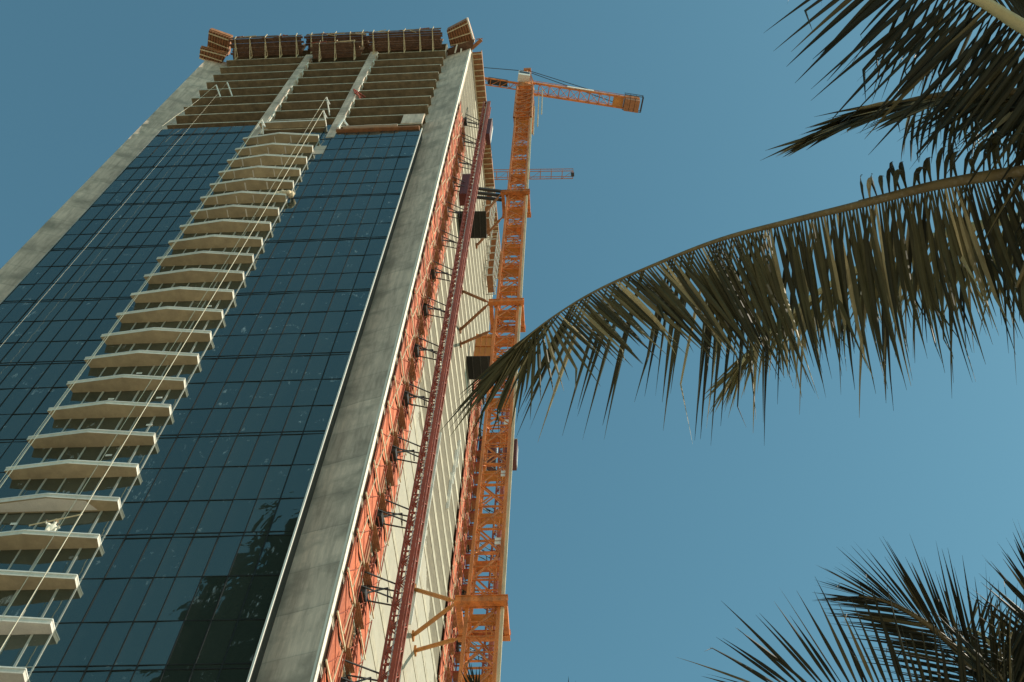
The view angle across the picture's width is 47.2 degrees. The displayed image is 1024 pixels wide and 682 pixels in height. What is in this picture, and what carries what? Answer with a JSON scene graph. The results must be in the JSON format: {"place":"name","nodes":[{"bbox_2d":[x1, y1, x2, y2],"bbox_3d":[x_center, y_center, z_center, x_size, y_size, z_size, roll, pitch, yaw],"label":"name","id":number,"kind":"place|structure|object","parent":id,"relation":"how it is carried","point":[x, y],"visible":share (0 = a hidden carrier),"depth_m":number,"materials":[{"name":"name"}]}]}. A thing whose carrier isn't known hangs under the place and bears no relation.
{"place":"outdoors","nodes":[
{"label":"outdoors","id":0,"kind":"place"},
{"bbox_2d":[0,0,1023,681],"label":"sky","id":1,"kind":"structure","parent":0,"point":[629,548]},
{"label":"ground","id":2,"kind":"structure","parent":0,"visible":0},
{"bbox_2d":[0,44,493,681],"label":"unfinished tower","id":3,"kind":"structure","parent":2,"relation":"on","point":[212,534],"depth_m":89.30,"materials":[{"name":"grey concrete"}]},
{"bbox_2d":[0,442,28,472],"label":"window","id":4,"kind":"structure","parent":3,"relation":"in","point":[9,451],"depth_m":78.26,"materials":[{"name":"blue glass"}]},
{"bbox_2d":[0,413,49,442],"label":"window","id":5,"kind":"structure","parent":3,"relation":"in","point":[13,428],"depth_m":81.22,"materials":[{"name":"blue glass"}]},
{"bbox_2d":[0,623,57,671],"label":"window","id":6,"kind":"structure","parent":3,"relation":"in","point":[26,650],"depth_m":61.38,"materials":[{"name":"blue glass"}]},
{"bbox_2d":[0,387,67,414],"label":"window","id":7,"kind":"structure","parent":3,"relation":"in","point":[13,401],"depth_m":84.35,"materials":[{"name":"blue glass"}]},
{"bbox_2d":[0,578,81,623],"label":"window","id":8,"kind":"structure","parent":3,"relation":"in","point":[53,604],"depth_m":64.63,"materials":[{"name":"blue glass"}]},
{"bbox_2d":[0,363,85,388],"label":"window","id":9,"kind":"structure","parent":3,"relation":"in","point":[50,375],"depth_m":87.52,"materials":[{"name":"blue glass"}]},
{"bbox_2d":[0,340,102,365],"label":"window","id":10,"kind":"structure","parent":3,"relation":"in","point":[27,353],"depth_m":90.72,"materials":[{"name":"blue glass"}]},
{"bbox_2d":[0,538,103,579],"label":"window","id":11,"kind":"structure","parent":3,"relation":"in","point":[71,561],"depth_m":67.90,"materials":[{"name":"blue glass"}]},
{"bbox_2d":[0,319,116,342],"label":"window","id":12,"kind":"structure","parent":3,"relation":"in","point":[68,330],"depth_m":93.90,"materials":[{"name":"blue glass"}]},
{"bbox_2d":[0,502,123,538],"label":"window","id":13,"kind":"structure","parent":3,"relation":"in","point":[97,522],"depth_m":71.19,"materials":[{"name":"blue glass"}]},
{"bbox_2d":[0,299,131,321],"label":"window","id":14,"kind":"structure","parent":3,"relation":"in","point":[90,309],"depth_m":97.11,"materials":[{"name":"blue glass"}]},
{"bbox_2d":[0,468,141,501],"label":"window","id":15,"kind":"structure","parent":3,"relation":"in","point":[120,486],"depth_m":74.41,"materials":[{"name":"blue glass"}]},
{"bbox_2d":[2,280,144,302],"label":"window","id":16,"kind":"structure","parent":3,"relation":"in","point":[80,291],"depth_m":100.25,"materials":[{"name":"blue glass"}]},
{"bbox_2d":[14,438,157,468],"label":"window","id":17,"kind":"structure","parent":3,"relation":"in","point":[139,454],"depth_m":77.62,"materials":[{"name":"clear glass"}]},
{"bbox_2d":[19,263,156,284],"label":"window","id":18,"kind":"structure","parent":3,"relation":"in","point":[115,272],"depth_m":103.40,"materials":[{"name":"blue glass"}]},
{"bbox_2d":[35,246,168,266],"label":"window","id":19,"kind":"structure","parent":3,"relation":"in","point":[112,256],"depth_m":106.57,"materials":[{"name":"blue glass"}]},
{"bbox_2d":[36,409,173,437],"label":"window","id":20,"kind":"structure","parent":3,"relation":"in","point":[158,423],"depth_m":80.81,"materials":[{"name":"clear glass"}]},
{"bbox_2d":[50,231,179,250],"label":"window","id":21,"kind":"structure","parent":3,"relation":"in","point":[160,238],"depth_m":109.75,"materials":[{"name":"blue glass"}]},
{"bbox_2d":[56,383,187,408],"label":"window","id":22,"kind":"structure","parent":3,"relation":"in","point":[172,397],"depth_m":84.02,"materials":[{"name":"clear glass"}]},
{"bbox_2d":[65,216,190,234],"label":"window","id":23,"kind":"structure","parent":3,"relation":"in","point":[128,225],"depth_m":112.93,"materials":[{"name":"blue glass"}]},
{"bbox_2d":[0,119,265,487],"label":"rope davit","id":24,"kind":"object","parent":3,"relation":"attached to","point":[127,309],"visible":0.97,"depth_m":92.61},
{"bbox_2d":[75,358,200,382],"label":"window","id":25,"kind":"structure","parent":3,"relation":"in","point":[183,371],"depth_m":87.22,"materials":[{"name":"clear glass"}]},
{"bbox_2d":[27,668,249,681],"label":"window","id":26,"kind":"structure","parent":3,"relation":"in","point":[214,675],"depth_m":59.19,"materials":[{"name":"blue glass"}]},
{"bbox_2d":[78,202,200,219],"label":"window","id":27,"kind":"structure","parent":3,"relation":"in","point":[168,209],"depth_m":116.12,"materials":[{"name":"blue glass"}]},
{"bbox_2d":[32,619,265,671],"bbox_3d":[-18.792,15.861,61.142,11.435,3.635,0.085,-2,-62,3],"label":"window","id":28,"kind":"structure","parent":3,"relation":"in","point":[225,644],"depth_m":61.07,"materials":[{"name":"blue glass"}]},
{"bbox_2d":[91,189,209,206],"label":"window","id":29,"kind":"structure","parent":3,"relation":"in","point":[178,196],"depth_m":119.28,"materials":[{"name":"blue glass"}]},
{"bbox_2d":[92,336,213,358],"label":"window","id":30,"kind":"structure","parent":3,"relation":"in","point":[200,348],"depth_m":90.43,"materials":[{"name":"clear glass"}]},
{"bbox_2d":[103,177,217,192],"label":"window","id":31,"kind":"structure","parent":3,"relation":"in","point":[173,184],"depth_m":122.43,"materials":[{"name":"blue glass"}]},
{"bbox_2d":[0,110,326,649],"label":"rope davit","id":32,"kind":"object","parent":3,"relation":"attached to","point":[324,114],"visible":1,"depth_m":78.61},
{"bbox_2d":[0,97,329,621],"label":"rope davit","id":33,"kind":"object","parent":3,"relation":"on","point":[157,370],"visible":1,"depth_m":82.56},
{"bbox_2d":[108,315,224,335],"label":"window","id":34,"kind":"structure","parent":3,"relation":"in","point":[212,325],"depth_m":93.64,"materials":[{"name":"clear glass"}]},
{"bbox_2d":[58,575,279,623],"bbox_3d":[-18.672,14.135,64.311,11.435,3.635,0.085,-2,-62,3],"label":"window","id":35,"kind":"structure","parent":3,"relation":"in","point":[202,598],"depth_m":64.24,"materials":[{"name":"blue glass"}]},
{"bbox_2d":[115,165,226,180],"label":"window","id":36,"kind":"structure","parent":3,"relation":"in","point":[209,170],"depth_m":125.58,"materials":[{"name":"blue glass"}]},
{"bbox_2d":[123,295,235,314],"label":"window","id":37,"kind":"structure","parent":3,"relation":"in","point":[216,304],"depth_m":96.85,"materials":[{"name":"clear glass"}]},
{"bbox_2d":[126,153,234,168],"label":"window","id":38,"kind":"structure","parent":3,"relation":"in","point":[214,159],"depth_m":128.78,"materials":[{"name":"blue glass"}]},
{"bbox_2d":[82,535,291,578],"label":"window","id":39,"kind":"structure","parent":3,"relation":"in","point":[243,555],"depth_m":67.42,"materials":[{"name":"blue glass"}]},
{"bbox_2d":[136,143,242,157],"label":"window","id":40,"kind":"structure","parent":3,"relation":"in","point":[226,148],"depth_m":131.93,"materials":[{"name":"blue glass"}]},
{"bbox_2d":[137,276,245,294],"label":"window","id":41,"kind":"structure","parent":3,"relation":"in","point":[234,285],"depth_m":100.05,"materials":[{"name":"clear glass"}]},
{"bbox_2d":[146,132,250,146],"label":"window","id":42,"kind":"structure","parent":3,"relation":"in","point":[231,137],"depth_m":135.09,"materials":[{"name":"blue glass"}]},
{"bbox_2d":[150,259,254,276],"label":"window","id":43,"kind":"structure","parent":3,"relation":"in","point":[245,267],"depth_m":103.25,"materials":[{"name":"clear glass"}]},
{"bbox_2d":[104,498,303,538],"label":"window","id":44,"kind":"structure","parent":3,"relation":"in","point":[257,517],"depth_m":70.58,"materials":[{"name":"blue glass"}]},
{"bbox_2d":[156,125,255,135],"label":"window","id":45,"kind":"structure","parent":3,"relation":"in","point":[232,129],"depth_m":137.83,"materials":[{"name":"blue glass"}]},
{"bbox_2d":[199,46,227,62],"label":"corner formwork","id":46,"kind":"object","parent":3,"relation":"attached to","point":[213,54],"visible":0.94,"depth_m":167.73,"materials":[{"name":"brown wood"}]},
{"bbox_2d":[163,242,263,258],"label":"window","id":47,"kind":"structure","parent":3,"relation":"in","point":[254,250],"depth_m":106.48,"materials":[{"name":"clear glass"}]},
{"bbox_2d":[124,465,314,502],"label":"window","id":48,"kind":"structure","parent":3,"relation":"in","point":[248,482],"depth_m":73.75,"materials":[{"name":"blue glass"}]},
{"bbox_2d":[207,28,232,55],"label":"corner formwork","id":49,"kind":"object","parent":3,"relation":"attached to","point":[218,39],"visible":0.99,"depth_m":167.97,"materials":[{"name":"brown wood"}]},
{"bbox_2d":[174,227,271,241],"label":"window","id":50,"kind":"structure","parent":3,"relation":"in","point":[264,234],"depth_m":109.67,"materials":[{"name":"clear glass"}]},
{"bbox_2d":[142,434,323,468],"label":"window","id":51,"kind":"structure","parent":3,"relation":"in","point":[264,450],"depth_m":76.92,"materials":[{"name":"blue glass"}]},
{"bbox_2d":[186,212,279,226],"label":"window","id":52,"kind":"structure","parent":3,"relation":"in","point":[272,219],"depth_m":112.85,"materials":[{"name":"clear glass"}]},
{"bbox_2d":[196,198,287,211],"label":"window","id":53,"kind":"structure","parent":3,"relation":"in","point":[272,204],"depth_m":116.03,"materials":[{"name":"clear glass"}]},
{"bbox_2d":[159,405,333,437],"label":"window","id":54,"kind":"structure","parent":3,"relation":"in","point":[289,420],"depth_m":80.10,"materials":[{"name":"blue glass"}]},
{"bbox_2d":[174,379,341,409],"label":"window","id":55,"kind":"structure","parent":3,"relation":"in","point":[320,392],"depth_m":83.27,"materials":[{"name":"blue glass"}]},
{"bbox_2d":[228,34,305,59],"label":"formwork platform","id":56,"kind":"structure","parent":3,"relation":"attached to","point":[256,46],"depth_m":166.38,"materials":[{"name":"brown wood"}]},
{"bbox_2d":[188,354,349,383],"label":"window","id":57,"kind":"structure","parent":3,"relation":"in","point":[284,368],"depth_m":86.44,"materials":[{"name":"blue glass"}]},
{"bbox_2d":[201,332,356,358],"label":"window","id":58,"kind":"structure","parent":3,"relation":"in","point":[335,343],"depth_m":89.62,"materials":[{"name":"blue glass"}]},
{"bbox_2d":[214,310,363,335],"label":"window","id":59,"kind":"structure","parent":3,"relation":"in","point":[334,321],"depth_m":92.78,"materials":[{"name":"blue glass"}]},
{"bbox_2d":[225,291,369,314],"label":"window","id":60,"kind":"structure","parent":3,"relation":"in","point":[349,300],"depth_m":95.96,"materials":[{"name":"blue glass"}]},
{"bbox_2d":[236,272,375,294],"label":"window","id":61,"kind":"structure","parent":3,"relation":"in","point":[337,282],"depth_m":99.13,"materials":[{"name":"blue glass"}]},
{"bbox_2d":[246,255,380,276],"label":"window","id":62,"kind":"structure","parent":3,"relation":"in","point":[364,263],"depth_m":102.30,"materials":[{"name":"blue glass"}]},
{"bbox_2d":[256,238,385,258],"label":"window","id":63,"kind":"structure","parent":3,"relation":"in","point":[359,247],"depth_m":105.47,"materials":[{"name":"blue glass"}]},
{"bbox_2d":[264,222,391,242],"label":"window","id":64,"kind":"structure","parent":3,"relation":"in","point":[373,230],"depth_m":108.63,"materials":[{"name":"blue glass"}]},
{"bbox_2d":[273,208,395,226],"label":"window","id":65,"kind":"structure","parent":3,"relation":"in","point":[363,216],"depth_m":111.81,"materials":[{"name":"blue glass"}]},
{"bbox_2d":[304,30,368,53],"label":"formwork platform","id":66,"kind":"structure","parent":3,"relation":"attached to","point":[345,36],"depth_m":167.40,"materials":[{"name":"brown wood"}]},
{"bbox_2d":[310,40,364,61],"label":"formwork platform","id":67,"kind":"structure","parent":3,"relation":"attached to","point":[329,49],"depth_m":163.42,"materials":[{"name":"brown wood"}]},
{"bbox_2d":[325,620,350,681],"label":"hoist landing","id":68,"kind":"object","parent":3,"relation":"attached to","point":[334,663],"visible":0.94,"depth_m":62.47,"materials":[{"name":"orange"}]},
{"bbox_2d":[280,195,399,212],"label":"window","id":69,"kind":"structure","parent":3,"relation":"in","point":[373,201],"depth_m":114.96,"materials":[{"name":"blue glass"}]},
{"bbox_2d":[288,181,404,198],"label":"window","id":70,"kind":"structure","parent":3,"relation":"in","point":[377,188],"depth_m":118.15,"materials":[{"name":"blue glass"}]},
{"bbox_2d":[336,575,363,680],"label":"hoist landing","id":71,"kind":"object","parent":3,"relation":"attached to","point":[345,618],"visible":0.94,"depth_m":65.74,"materials":[{"name":"orange"}]},
{"bbox_2d":[295,169,407,185],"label":"window","id":72,"kind":"structure","parent":3,"relation":"in","point":[396,175],"depth_m":121.33,"materials":[{"name":"blue glass"}]},
{"bbox_2d":[302,157,411,172],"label":"window","id":73,"kind":"structure","parent":3,"relation":"in","point":[386,163],"depth_m":124.48,"materials":[{"name":"blue glass"}]},
{"bbox_2d":[346,535,372,659],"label":"hoist landing","id":74,"kind":"object","parent":3,"relation":"attached to","point":[361,615],"visible":0.92,"depth_m":68.83,"materials":[{"name":"orange"}]},
{"bbox_2d":[309,146,415,160],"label":"window","id":75,"kind":"structure","parent":3,"relation":"in","point":[382,152],"depth_m":127.59,"materials":[{"name":"blue glass"}]},
{"bbox_2d":[356,499,379,618],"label":"hoist landing","id":76,"kind":"object","parent":3,"relation":"attached to","point":[363,531],"visible":0.91,"depth_m":72.09,"materials":[{"name":"orange"}]},
{"bbox_2d":[317,135,418,149],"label":"window","id":77,"kind":"structure","parent":3,"relation":"in","point":[394,141],"depth_m":130.87,"materials":[{"name":"blue glass"}]},
{"bbox_2d":[320,129,420,139],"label":"window","id":78,"kind":"structure","parent":3,"relation":"in","point":[369,134],"depth_m":133.29,"materials":[{"name":"blue glass"}]},
{"bbox_2d":[365,466,386,579],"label":"hoist landing","id":79,"kind":"object","parent":3,"relation":"attached to","point":[377,538],"visible":0.96,"depth_m":75.13,"materials":[{"name":"orange"}]},
{"bbox_2d":[373,436,393,545],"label":"hoist landing","id":80,"kind":"object","parent":3,"relation":"attached to","point":[380,483],"visible":0.85,"depth_m":78.51,"materials":[{"name":"orange"}]},
{"bbox_2d":[380,407,399,512],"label":"hoist landing","id":81,"kind":"object","parent":3,"relation":"attached to","point":[391,476],"visible":0.89,"depth_m":81.48,"materials":[{"name":"orange"}]},
{"bbox_2d":[387,380,404,482],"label":"hoist landing","id":82,"kind":"object","parent":3,"relation":"attached to","point":[393,415],"visible":0.87,"depth_m":84.80,"materials":[{"name":"orange"}]},
{"bbox_2d":[394,357,410,455],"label":"hoist landing","id":83,"kind":"object","parent":3,"relation":"attached to","point":[403,421],"visible":0.94,"depth_m":87.86,"materials":[{"name":"orange"}]},
{"bbox_2d":[367,26,443,53],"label":"formwork platform","id":84,"kind":"structure","parent":3,"relation":"attached to","point":[427,38],"depth_m":165.05,"materials":[{"name":"brown wood"}]},
{"bbox_2d":[400,335,414,429],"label":"hoist landing","id":85,"kind":"object","parent":3,"relation":"attached to","point":[404,363],"visible":0.88,"depth_m":91.11,"materials":[{"name":"orange"}]},
{"bbox_2d":[405,314,419,404],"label":"hoist landing","id":86,"kind":"object","parent":3,"relation":"attached to","point":[413,369],"visible":0.96,"depth_m":94.00,"materials":[{"name":"orange"}]},
{"bbox_2d":[410,294,423,382],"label":"hoist landing","id":87,"kind":"object","parent":3,"relation":"attached to","point":[414,324],"visible":0.91,"depth_m":97.46,"materials":[{"name":"orange"}]},
{"bbox_2d":[414,274,427,359],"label":"hoist landing","id":88,"kind":"object","parent":3,"relation":"attached to","point":[422,322],"visible":0.9,"depth_m":100.23,"materials":[{"name":"orange"}]},
{"bbox_2d":[419,257,431,339],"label":"hoist landing","id":89,"kind":"object","parent":3,"relation":"attached to","point":[423,280],"visible":0.91,"depth_m":103.78,"materials":[{"name":"orange"}]},
{"bbox_2d":[423,241,435,321],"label":"hoist landing","id":90,"kind":"object","parent":3,"relation":"attached to","point":[429,289],"visible":0.89,"depth_m":106.77,"materials":[{"name":"orange"}]},
{"bbox_2d":[427,226,438,303],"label":"hoist landing","id":91,"kind":"object","parent":3,"relation":"attached to","point":[431,249],"visible":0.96,"depth_m":110.20,"materials":[{"name":"orange"}]},
{"bbox_2d":[408,383,460,624],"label":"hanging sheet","id":92,"kind":"object","parent":3,"relation":"hanging from","point":[455,466],"visible":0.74,"depth_m":101.98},
{"bbox_2d":[431,210,441,286],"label":"hoist landing","id":93,"kind":"object","parent":3,"relation":"attached to","point":[434,245],"visible":0.88,"depth_m":113.03,"materials":[{"name":"orange"}]},
{"bbox_2d":[435,198,444,270],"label":"hoist landing","id":94,"kind":"object","parent":3,"relation":"attached to","point":[437,225],"visible":0.9,"depth_m":116.11,"materials":[{"name":"orange"}]},
{"bbox_2d":[442,623,452,681],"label":"hoist landing","id":95,"kind":"object","parent":3,"relation":"attached to","point":[446,659],"visible":0.91,"depth_m":104.61,"materials":[{"name":"orange"}]},
{"bbox_2d":[446,595,456,670],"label":"hoist landing","id":96,"kind":"object","parent":3,"relation":"attached to","point":[449,617],"visible":0.78,"depth_m":108.01,"materials":[{"name":"orange"}]},
{"bbox_2d":[455,523,463,589],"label":"hoist landing","id":97,"kind":"object","parent":3,"relation":"attached to","point":[459,561],"visible":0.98,"depth_m":117.39,"materials":[{"name":"orange"}]},
{"bbox_2d":[447,17,474,46],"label":"corner formwork","id":98,"kind":"object","parent":3,"relation":"attached to","point":[460,32],"visible":0.97,"depth_m":165.91,"materials":[{"name":"brown wood"}]},
{"bbox_2d":[451,439,481,681],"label":"scaffold frame","id":99,"kind":"object","parent":3,"relation":"attached to","point":[456,656],"visible":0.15,"depth_m":124.48,"materials":[{"name":"red paint"}]},
{"bbox_2d":[458,211,486,237],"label":"loading deck","id":100,"kind":"structure","parent":3,"relation":"attached to","point":[479,227],"depth_m":137.42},
{"bbox_2d":[466,356,499,379],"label":"loading deck","id":101,"kind":"structure","parent":3,"relation":"attached to","point":[477,366],"depth_m":137.83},
{"bbox_2d":[473,333,495,355],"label":"amber screen","id":102,"kind":"object","parent":101,"relation":"on","point":[483,345],"visible":0.57,"depth_m":141.31,"materials":[{"name":"paint"}]},
{"bbox_2d":[472,50,500,279],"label":"edge formwork","id":103,"kind":"object","parent":3,"relation":"attached to","point":[478,70],"visible":0.51,"depth_m":170.88,"materials":[{"name":"brown wood"}]},
{"bbox_2d":[484,232,499,294],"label":"scaffold frame","id":104,"kind":"object","parent":3,"relation":"attached to","point":[493,262],"visible":0.99,"depth_m":168.57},
{"bbox_2d":[493,168,573,179],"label":"tower crane","id":105,"kind":"object","parent":3,"relation":"on","point":[551,171],"visible":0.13,"depth_m":218.05,"materials":[{"name":"orange paint"}]},
{"bbox_2d":[338,101,492,681],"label":"construction hoist","id":106,"kind":"object","parent":2,"relation":"on","point":[485,124],"visible":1,"depth_m":85.54,"materials":[{"name":"red paint"}]},
{"bbox_2d":[455,377,517,673],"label":"construction hoist","id":107,"kind":"object","parent":2,"relation":"on","point":[501,491],"visible":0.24,"depth_m":133.99,"materials":[{"name":"red paint"}]},
{"bbox_2d":[411,67,643,681],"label":"tower crane","id":108,"kind":"object","parent":2,"relation":"on","point":[523,130],"visible":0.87,"depth_m":108.43,"materials":[{"name":"orange paint"}]},
{"bbox_2d":[441,0,1023,446],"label":"coconut palm","id":109,"kind":"object","parent":2,"relation":"on","point":[865,278],"visible":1,"depth_m":7.78,"materials":[{"name":"green plant"}]},
{"bbox_2d":[677,522,1023,681],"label":"coconut palm","id":110,"kind":"object","parent":2,"relation":"on","point":[1005,663],"visible":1,"depth_m":8.28,"materials":[{"name":"green plant"}]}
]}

